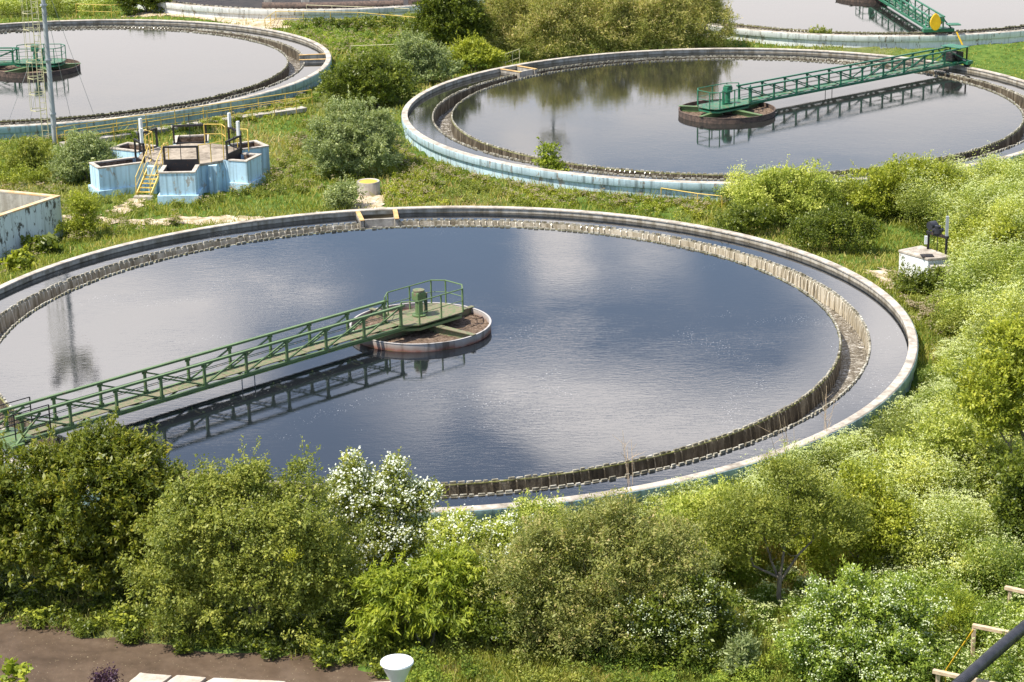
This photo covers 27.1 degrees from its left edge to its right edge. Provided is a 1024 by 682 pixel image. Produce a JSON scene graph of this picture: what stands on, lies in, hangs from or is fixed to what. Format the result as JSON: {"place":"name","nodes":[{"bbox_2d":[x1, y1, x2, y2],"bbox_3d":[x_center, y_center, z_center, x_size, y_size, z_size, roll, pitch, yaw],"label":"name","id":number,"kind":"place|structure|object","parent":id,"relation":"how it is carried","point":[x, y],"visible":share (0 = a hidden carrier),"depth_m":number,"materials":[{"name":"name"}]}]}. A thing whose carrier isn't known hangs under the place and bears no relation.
{"place":"outdoors","nodes":[
{"label":"outdoors","id":0,"kind":"place"},
{"bbox_2d":[106,196,154,213],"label":"path","id":1,"kind":"structure","parent":0,"point":[120,206],"depth_m":111.61,"materials":[{"name":"beige concrete"}]},
{"bbox_2d":[63,211,317,224],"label":"path","id":2,"kind":"structure","parent":0,"point":[218,219],"depth_m":108.47,"materials":[{"name":"beige concrete"}]},
{"bbox_2d":[121,11,292,28],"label":"path","id":3,"kind":"structure","parent":0,"point":[260,23],"depth_m":166.90,"materials":[{"name":"beige concrete"}]},
{"bbox_2d":[348,194,384,209],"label":"path","id":4,"kind":"structure","parent":0,"point":[373,202],"depth_m":111.18,"materials":[{"name":"beige concrete"}]},
{"bbox_2d":[0,0,1023,681],"bbox_3d":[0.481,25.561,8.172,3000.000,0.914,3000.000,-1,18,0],"label":"ground","id":5,"kind":"structure","parent":0,"point":[986,54],"depth_m":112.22,"materials":[{"name":"green plant"}]},
{"bbox_2d":[0,244,38,270],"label":"leafy bush","id":6,"kind":"object","parent":5,"relation":"on","point":[24,258],"visible":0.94,"depth_m":99.48,"materials":[{"name":"green plant"}]},
{"bbox_2d":[0,134,58,186],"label":"undergrowth","id":7,"kind":"object","parent":5,"relation":"on","point":[25,173],"visible":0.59,"depth_m":117.53,"materials":[{"name":"green plant"}]},
{"bbox_2d":[2,132,57,171],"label":"leafy bush","id":8,"kind":"object","parent":5,"relation":"on","point":[27,149],"visible":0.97,"depth_m":119.14,"materials":[{"name":"green plant"}]},
{"bbox_2d":[0,189,62,259],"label":"open basin","id":9,"kind":"object","parent":5,"relation":"on","point":[25,214],"visible":0.93,"depth_m":104.01,"materials":[{"name":"blue paint"}]},
{"bbox_2d":[21,0,56,143],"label":"steel mast","id":10,"kind":"object","parent":5,"relation":"on","point":[48,59],"visible":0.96,"depth_m":123.78,"materials":[{"name":"grey metal"}]},
{"bbox_2d":[9,2,93,119],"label":"guy wires","id":11,"kind":"object","parent":10,"relation":"attached to","point":[59,67],"visible":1,"depth_m":125.86,"materials":[{"name":"grey paint"}]},
{"bbox_2d":[20,224,64,254],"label":"leafy bush","id":12,"kind":"object","parent":5,"relation":"on","point":[49,240],"visible":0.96,"depth_m":102.62,"materials":[{"name":"green plant"}]},
{"bbox_2d":[0,0,112,17],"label":"cow parsley","id":13,"kind":"object","parent":5,"relation":"on","point":[65,6],"visible":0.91,"depth_m":173.70,"materials":[{"name":"green plant"}]},
{"bbox_2d":[58,188,103,237],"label":"leafy bush","id":14,"kind":"object","parent":5,"relation":"on","point":[84,206],"visible":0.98,"depth_m":104.92,"materials":[{"name":"green plant"}]},
{"bbox_2d":[44,124,122,183],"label":"leafy bush","id":15,"kind":"object","parent":5,"relation":"on","point":[86,146],"visible":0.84,"depth_m":116.53,"materials":[{"name":"green plant"}]},
{"bbox_2d":[0,177,183,273],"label":"undergrowth","id":16,"kind":"object","parent":5,"relation":"on","point":[172,221],"visible":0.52,"depth_m":108.91,"materials":[{"name":"green plant"}]},
{"bbox_2d":[0,406,194,596],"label":"leafy tree","id":17,"kind":"object","parent":5,"relation":"on","point":[123,473],"visible":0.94,"depth_m":62.99,"materials":[{"name":"green plant"}]},
{"bbox_2d":[113,0,172,14],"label":"leafy bush","id":18,"kind":"object","parent":5,"relation":"on","point":[149,5],"visible":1,"depth_m":171.40,"materials":[{"name":"green plant"}]},
{"bbox_2d":[133,143,165,199],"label":"steel stair","id":19,"kind":"object","parent":5,"relation":"on","point":[140,196],"visible":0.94,"depth_m":113.29,"materials":[{"name":"yellow metal"}]},
{"bbox_2d":[0,19,331,139],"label":"settling tank","id":20,"kind":"object","parent":5,"relation":"on","point":[297,59],"visible":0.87,"depth_m":136.31,"materials":[{"name":"concrete"}]},
{"bbox_2d":[0,44,65,66],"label":"scraper bridge","id":21,"kind":"structure","parent":20,"relation":"on","point":[17,62],"depth_m":144.28,"materials":[{"name":"green paint"}]},
{"bbox_2d":[0,23,323,124],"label":"water","id":22,"kind":"structure","parent":20,"relation":"in","point":[126,69],"depth_m":144.59,"materials":[{"name":"grey liquid"}]},
{"bbox_2d":[0,58,80,77],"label":"feed well","id":23,"kind":"object","parent":22,"relation":"in","point":[69,66],"visible":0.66,"depth_m":143.64,"materials":[{"name":"metal"}]},
{"bbox_2d":[0,86,341,146],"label":"undergrowth","id":24,"kind":"object","parent":5,"relation":"on","point":[315,96],"visible":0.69,"depth_m":129.69,"materials":[{"name":"green plant"}]},
{"bbox_2d":[88,113,269,204],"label":"sluice chamber","id":25,"kind":"object","parent":5,"relation":"on","point":[182,172],"visible":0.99,"depth_m":114.09,"materials":[{"name":"concrete"}]},
{"bbox_2d":[64,98,296,142],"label":"pipe railing","id":26,"kind":"object","parent":5,"relation":"on","point":[207,118],"visible":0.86,"depth_m":128.00,"materials":[{"name":"metal"}]},
{"bbox_2d":[59,106,306,145],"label":"duct","id":27,"kind":"object","parent":5,"relation":"on","point":[301,109],"visible":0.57,"depth_m":130.42,"materials":[{"name":"concrete"}]},
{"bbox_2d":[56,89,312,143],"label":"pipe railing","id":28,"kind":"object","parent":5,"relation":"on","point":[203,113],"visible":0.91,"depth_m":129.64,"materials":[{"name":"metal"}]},
{"bbox_2d":[0,564,450,677],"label":"undergrowth","id":29,"kind":"object","parent":5,"relation":"on","point":[126,622],"visible":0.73,"depth_m":61.76,"materials":[{"name":"green plant"}]},
{"bbox_2d":[0,605,460,681],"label":"dirt ground","id":30,"kind":"structure","parent":5,"relation":"on","point":[52,655],"depth_m":60.40,"materials":[{"name":"brown soil"}]},
{"bbox_2d":[0,655,33,681],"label":"bush","id":31,"kind":"object","parent":30,"relation":"on","point":[18,671],"visible":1,"depth_m":58.10,"materials":[{"name":"plant"}]},
{"bbox_2d":[88,662,123,681],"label":"purple plant","id":32,"kind":"object","parent":30,"relation":"on","point":[112,674],"visible":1,"depth_m":58.61,"materials":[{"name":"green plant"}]},
{"bbox_2d":[130,673,171,681],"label":"stone slab","id":33,"kind":"structure","parent":30,"relation":"on","point":[143,677],"depth_m":59.25,"materials":[{"name":"beige stone"}]},
{"bbox_2d":[168,675,205,681],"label":"stone slab","id":34,"kind":"structure","parent":30,"relation":"on","point":[180,678],"depth_m":59.09,"materials":[{"name":"beige stone"}]},
{"bbox_2d":[206,678,285,681],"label":"stone slab","id":35,"kind":"structure","parent":30,"relation":"on","point":[226,680],"depth_m":58.95,"materials":[{"name":"beige stone"}]},
{"bbox_2d":[380,654,413,681],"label":"post lamp","id":36,"kind":"object","parent":30,"relation":"on","point":[396,667],"visible":1,"depth_m":52.02,"materials":[{"name":"grey paint"}]},
{"bbox_2d":[111,435,378,653],"bbox_3d":[-7.695,5.836,61.337,7.773,6.204,4.812,-1,18,0],"label":"leafy tree","id":37,"kind":"object","parent":5,"relation":"on","point":[213,502],"visible":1,"depth_m":60.59,"materials":[{"name":"green plant"}]},
{"bbox_2d":[171,115,364,209],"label":"undergrowth","id":38,"kind":"object","parent":5,"relation":"on","point":[283,163],"visible":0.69,"depth_m":115.93,"materials":[{"name":"green plant"}]},
{"bbox_2d":[168,532,411,606],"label":"undergrowth","id":39,"kind":"object","parent":5,"relation":"on","point":[287,556],"visible":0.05,"depth_m":65.37,"materials":[{"name":"green plant"}]},
{"bbox_2d":[137,0,490,21],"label":"settling tank","id":40,"kind":"object","parent":5,"relation":"on","point":[249,9],"visible":0.59,"depth_m":169.45,"materials":[{"name":"concrete"}]},
{"bbox_2d":[265,11,419,27],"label":"pipe railing","id":41,"kind":"object","parent":5,"relation":"on","point":[319,11],"visible":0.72,"depth_m":165.80,"materials":[{"name":"metal"}]},
{"bbox_2d":[320,170,367,209],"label":"leafy bush","id":42,"kind":"object","parent":5,"relation":"on","point":[341,194],"visible":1,"depth_m":109.87,"materials":[{"name":"green plant"}]},
{"bbox_2d":[280,18,419,69],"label":"undergrowth","id":43,"kind":"object","parent":5,"relation":"on","point":[359,41],"visible":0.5,"depth_m":159.11,"materials":[{"name":"green plant"}]},
{"bbox_2d":[299,85,411,176],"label":"leafy bush","id":44,"kind":"object","parent":5,"relation":"on","point":[349,141],"visible":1,"depth_m":116.00,"materials":[{"name":"green plant"}]},
{"bbox_2d":[300,11,422,30],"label":"undergrowth","id":45,"kind":"object","parent":5,"relation":"on","point":[387,20],"visible":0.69,"depth_m":164.01,"materials":[{"name":"green plant"}]},
{"bbox_2d":[357,178,379,195],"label":"manhole","id":46,"kind":"object","parent":5,"relation":"on","point":[372,185],"visible":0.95,"depth_m":112.73,"materials":[{"name":"concrete"}]},
{"bbox_2d":[314,44,426,108],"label":"leafy bush","id":47,"kind":"object","parent":5,"relation":"on","point":[370,73],"visible":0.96,"depth_m":133.24,"materials":[{"name":"green plant"}]},
{"bbox_2d":[316,446,448,576],"bbox_3d":[-4.005,5.343,64.536,4.239,4.648,3.667,-1,18,0],"label":"flowering shrub","id":48,"kind":"object","parent":5,"relation":"on","point":[389,506],"visible":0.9,"depth_m":63.77,"materials":[{"name":"white plant"}]},
{"bbox_2d":[331,527,494,648],"bbox_3d":[-2.794,7.295,60.645,4.861,3.695,3.197,-1,18,0],"label":"leafy shrub","id":49,"kind":"object","parent":5,"relation":"on","point":[434,574],"visible":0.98,"depth_m":60.01,"materials":[{"name":"green plant"}]},
{"bbox_2d":[389,27,463,85],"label":"leafy bush","id":50,"kind":"object","parent":5,"relation":"on","point":[432,63],"visible":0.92,"depth_m":140.93,"materials":[{"name":"green plant"}]},
{"bbox_2d":[399,0,498,55],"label":"leafy tree","id":51,"kind":"object","parent":5,"relation":"on","point":[442,22],"visible":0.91,"depth_m":148.22,"materials":[{"name":"green plant"}]},
{"bbox_2d":[0,206,917,534],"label":"settling tank","id":52,"kind":"object","parent":5,"relation":"on","point":[846,370],"visible":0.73,"depth_m":89.57,"materials":[{"name":"concrete"}]},
{"bbox_2d":[0,280,463,453],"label":"scraper bridge","id":53,"kind":"structure","parent":52,"relation":"on","point":[420,316],"depth_m":79.86,"materials":[{"name":"green paint"}]},
{"bbox_2d":[0,212,908,508],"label":"water","id":54,"kind":"structure","parent":52,"relation":"in","point":[586,350],"depth_m":84.12,"materials":[{"name":"liquid"}]},
{"bbox_2d":[349,302,490,351],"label":"feed well","id":55,"kind":"object","parent":54,"relation":"in","point":[472,325],"visible":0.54,"depth_m":85.61,"materials":[{"name":"metal"}]},
{"bbox_2d":[445,29,510,72],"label":"leafy bush","id":56,"kind":"object","parent":5,"relation":"on","point":[473,51],"visible":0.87,"depth_m":145.76,"materials":[{"name":"green plant"}]},
{"bbox_2d":[417,500,540,594],"bbox_3d":[-0.852,6.448,63.599,4.022,3.330,2.917,-1,18,0],"label":"flowering shrub","id":57,"kind":"object","parent":5,"relation":"on","point":[462,523],"visible":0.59,"depth_m":63.37,"materials":[{"name":"green plant"}]},
{"bbox_2d":[440,571,563,651],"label":"leafy shrub","id":58,"kind":"object","parent":5,"relation":"on","point":[486,628],"visible":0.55,"depth_m":59.99,"materials":[{"name":"green plant"}]},
{"bbox_2d":[460,0,547,59],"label":"tamarisk","id":59,"kind":"object","parent":5,"relation":"on","point":[506,18],"visible":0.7,"depth_m":149.69,"materials":[{"name":"green plant"}]},
{"bbox_2d":[413,495,661,555],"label":"cow parsley","id":60,"kind":"object","parent":5,"relation":"on","point":[426,537],"visible":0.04,"depth_m":66.78,"materials":[{"name":"green plant"}]},
{"bbox_2d":[477,487,612,587],"bbox_3d":[0.958,6.184,64.322,4.248,3.221,3.148,-7,19,-18],"label":"leafy shrub","id":61,"kind":"object","parent":5,"relation":"on","point":[529,508],"visible":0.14,"depth_m":64.19,"materials":[{"name":"green plant"}]},
{"bbox_2d":[374,136,733,218],"bbox_3d":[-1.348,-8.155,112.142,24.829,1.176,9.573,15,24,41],"label":"undergrowth","id":62,"kind":"object","parent":5,"relation":"on","point":[466,182],"visible":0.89,"depth_m":111.25,"materials":[{"name":"green plant"}]},
{"bbox_2d":[503,0,611,59],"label":"tamarisk","id":63,"kind":"object","parent":5,"relation":"on","point":[558,20],"visible":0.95,"depth_m":148.57,"materials":[{"name":"green plant"}]},
{"bbox_2d":[465,484,725,665],"bbox_3d":[2.343,6.635,59.748,7.362,5.225,3.880,-1,18,0],"label":"leafy shrub","id":64,"kind":"object","parent":5,"relation":"on","point":[645,547],"visible":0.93,"depth_m":59.17,"materials":[{"name":"green plant"}]},
{"bbox_2d":[563,0,658,54],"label":"tamarisk","id":65,"kind":"object","parent":5,"relation":"on","point":[613,17],"visible":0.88,"depth_m":149.10,"materials":[{"name":"green plant"}]},
{"bbox_2d":[614,430,643,486],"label":"dry stalk","id":66,"kind":"object","parent":5,"relation":"on","point":[628,481],"visible":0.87,"depth_m":69.86,"materials":[{"name":"grey plant"}]},
{"bbox_2d":[614,0,706,49],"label":"tamarisk","id":67,"kind":"object","parent":5,"relation":"on","point":[661,10],"visible":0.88,"depth_m":149.58,"materials":[{"name":"green plant"}]},
{"bbox_2d":[402,630,918,681],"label":"undergrowth","id":68,"kind":"object","parent":5,"relation":"on","point":[664,674],"visible":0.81,"depth_m":58.72,"materials":[{"name":"green plant"}]},
{"bbox_2d":[594,568,747,670],"bbox_3d":[4.356,7.793,59.346,4.039,3.192,2.891,8,20,26],"label":"flowering shrub","id":69,"kind":"object","parent":5,"relation":"on","point":[723,609],"visible":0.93,"depth_m":58.77,"materials":[{"name":"green plant"}]},
{"bbox_2d":[652,0,741,48],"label":"tamarisk","id":70,"kind":"object","parent":5,"relation":"on","point":[703,13],"visible":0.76,"depth_m":151.00,"materials":[{"name":"green plant"}]},
{"bbox_2d":[641,468,776,574],"bbox_3d":[6.171,5.897,64.643,4.632,3.581,2.758,-1,18,0],"label":"leafy shrub","id":71,"kind":"object","parent":5,"relation":"on","point":[689,508],"visible":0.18,"depth_m":64.18,"materials":[{"name":"green plant"}]},
{"bbox_2d":[401,48,1023,200],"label":"settling tank","id":72,"kind":"object","parent":5,"relation":"on","point":[444,123],"visible":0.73,"depth_m":121.18,"materials":[{"name":"concrete"}]},
{"bbox_2d":[408,52,1023,181],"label":"water","id":73,"kind":"structure","parent":72,"relation":"in","point":[620,116],"depth_m":125.80,"materials":[{"name":"grey liquid"}]},
{"bbox_2d":[531,137,571,170],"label":"sapling","id":74,"kind":"object","parent":73,"relation":"in","point":[547,159],"visible":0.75,"depth_m":113.42,"materials":[{"name":"green plant"}]},
{"bbox_2d":[678,99,775,123],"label":"feed well","id":75,"kind":"object","parent":73,"relation":"in","point":[752,113],"visible":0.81,"depth_m":125.73,"materials":[{"name":"metal"}]},
{"bbox_2d":[697,44,972,112],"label":"scraper bridge","id":76,"kind":"structure","parent":72,"relation":"on","point":[952,57],"depth_m":131.57,"materials":[{"name":"green paint"}]},
{"bbox_2d":[716,629,764,675],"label":"thistle","id":77,"kind":"object","parent":5,"relation":"on","point":[743,652],"visible":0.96,"depth_m":58.18,"materials":[{"name":"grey plant"}]},
{"bbox_2d":[711,190,782,234],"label":"leafy bush","id":78,"kind":"object","parent":5,"relation":"on","point":[738,219],"visible":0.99,"depth_m":102.72,"materials":[{"name":"green plant"}]},
{"bbox_2d":[676,552,832,635],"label":"undergrowth","id":79,"kind":"object","parent":5,"relation":"on","point":[763,611],"visible":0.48,"depth_m":63.04,"materials":[{"name":"green plant"}]},
{"bbox_2d":[687,437,881,607],"bbox_3d":[7.922,5.463,62.327,5.880,5.708,2.791,-1,18,0],"label":"leafy tree","id":80,"kind":"object","parent":5,"relation":"on","point":[765,513],"visible":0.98,"depth_m":61.82,"materials":[{"name":"green plant"}]},
{"bbox_2d":[727,154,848,226],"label":"leafy bush","id":81,"kind":"object","parent":5,"relation":"on","point":[803,184],"visible":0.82,"depth_m":104.48,"materials":[{"name":"green plant"}]},
{"bbox_2d":[640,300,1023,604],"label":"cow parsley","id":82,"kind":"object","parent":5,"relation":"on","point":[952,511],"visible":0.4,"depth_m":67.50,"materials":[{"name":"green plant"}]},
{"bbox_2d":[781,196,886,254],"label":"leafy bush","id":83,"kind":"object","parent":5,"relation":"on","point":[831,225],"visible":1,"depth_m":99.44,"materials":[{"name":"green plant"}]},
{"bbox_2d":[671,18,1023,48],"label":"settling tank","id":84,"kind":"object","parent":5,"relation":"on","point":[859,39],"visible":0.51,"depth_m":151.31,"materials":[{"name":"concrete"}]},
{"bbox_2d":[805,24,831,33],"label":"leafy bush","id":85,"kind":"object","parent":84,"relation":"on","point":[821,30],"visible":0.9,"depth_m":152.20,"materials":[{"name":"green plant"}]},
{"bbox_2d":[710,0,1023,32],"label":"water","id":86,"kind":"structure","parent":84,"relation":"in","point":[840,15],"depth_m":161.06,"materials":[{"name":"grey liquid"}]},
{"bbox_2d":[879,0,962,44],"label":"scraper bridge","id":87,"kind":"structure","parent":84,"relation":"on","point":[935,22],"depth_m":153.37,"materials":[{"name":"green paint"}]},
{"bbox_2d":[759,553,954,681],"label":"flowering shrub","id":88,"kind":"object","parent":5,"relation":"on","point":[858,638],"visible":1,"depth_m":57.53,"materials":[{"name":"green plant"}]},
{"bbox_2d":[703,145,1023,257],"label":"leafy bush","id":89,"kind":"object","parent":5,"relation":"on","point":[993,187],"visible":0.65,"depth_m":102.95,"materials":[{"name":"green plant"}]},
{"bbox_2d":[786,449,944,584],"bbox_3d":[10.674,5.523,64.382,4.917,4.274,3.015,-1,18,0],"label":"leafy shrub","id":90,"kind":"object","parent":5,"relation":"on","point":[891,516],"visible":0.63,"depth_m":63.85,"materials":[{"name":"green plant"}]},
{"bbox_2d":[839,150,970,219],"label":"leafy bush","id":91,"kind":"object","parent":5,"relation":"on","point":[881,180],"visible":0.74,"depth_m":104.89,"materials":[{"name":"green plant"}]},
{"bbox_2d":[887,256,953,294],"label":"leafy bush","id":92,"kind":"object","parent":5,"relation":"on","point":[920,280],"visible":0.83,"depth_m":92.28,"materials":[{"name":"green plant"}]},
{"bbox_2d":[883,268,961,360],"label":"undergrowth","id":93,"kind":"object","parent":5,"relation":"on","point":[916,306],"visible":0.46,"depth_m":90.05,"materials":[{"name":"green plant"}]},
{"bbox_2d":[898,216,952,284],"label":"valve box","id":94,"kind":"object","parent":5,"relation":"on","point":[921,256],"visible":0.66,"depth_m":95.21,"materials":[{"name":"concrete"}]},
{"bbox_2d":[865,525,1023,681],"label":"cow parsley","id":95,"kind":"object","parent":5,"relation":"on","point":[1002,609],"visible":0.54,"depth_m":59.92,"materials":[{"name":"green plant"}]},
{"bbox_2d":[874,393,1022,504],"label":"leafy shrub","id":96,"kind":"object","parent":5,"relation":"on","point":[966,443],"visible":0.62,"depth_m":68.81,"materials":[{"name":"green plant"}]},
{"bbox_2d":[922,579,985,646],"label":"leafy shrub","id":97,"kind":"object","parent":5,"relation":"on","point":[951,619],"visible":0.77,"depth_m":59.65,"materials":[{"name":"green plant"}]},
{"bbox_2d":[932,668,993,681],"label":"timber trestle","id":98,"kind":"object","parent":5,"relation":"on","point":[938,672],"visible":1,"depth_m":55.68,"materials":[{"name":"beige wood"}]},
{"bbox_2d":[921,207,1023,383],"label":"cow parsley","id":99,"kind":"object","parent":5,"relation":"on","point":[973,273],"visible":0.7,"depth_m":89.43,"materials":[{"name":"green plant"}]},
{"bbox_2d":[935,299,1023,454],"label":"leafy tree","id":100,"kind":"object","parent":5,"relation":"on","point":[1006,370],"visible":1,"depth_m":66.83,"materials":[{"name":"green plant"}]},
{"bbox_2d":[935,204,1023,261],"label":"leafy bush","id":101,"kind":"object","parent":5,"relation":"on","point":[1002,230],"visible":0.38,"depth_m":96.74,"materials":[{"name":"green plant"}]},
{"bbox_2d":[952,620,1023,681],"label":"pipe","id":102,"kind":"object","parent":5,"relation":"on","point":[991,655],"visible":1,"depth_m":55.52,"materials":[{"name":"grey metal"}]},
{"bbox_2d":[970,585,1023,661],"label":"timber trestle","id":103,"kind":"object","parent":5,"relation":"on","point":[1010,589],"visible":0.63,"depth_m":58.47,"materials":[{"name":"beige wood"}]},
{"bbox_2d":[982,439,1023,550],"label":"leafy tree","id":104,"kind":"object","parent":5,"relation":"on","point":[1010,511],"visible":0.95,"depth_m":63.33,"materials":[{"name":"green plant"}]},
{"bbox_2d":[865,267,908,297],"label":"path","id":105,"kind":"structure","parent":0,"point":[879,273],"depth_m":96.04,"materials":[{"name":"beige concrete"}]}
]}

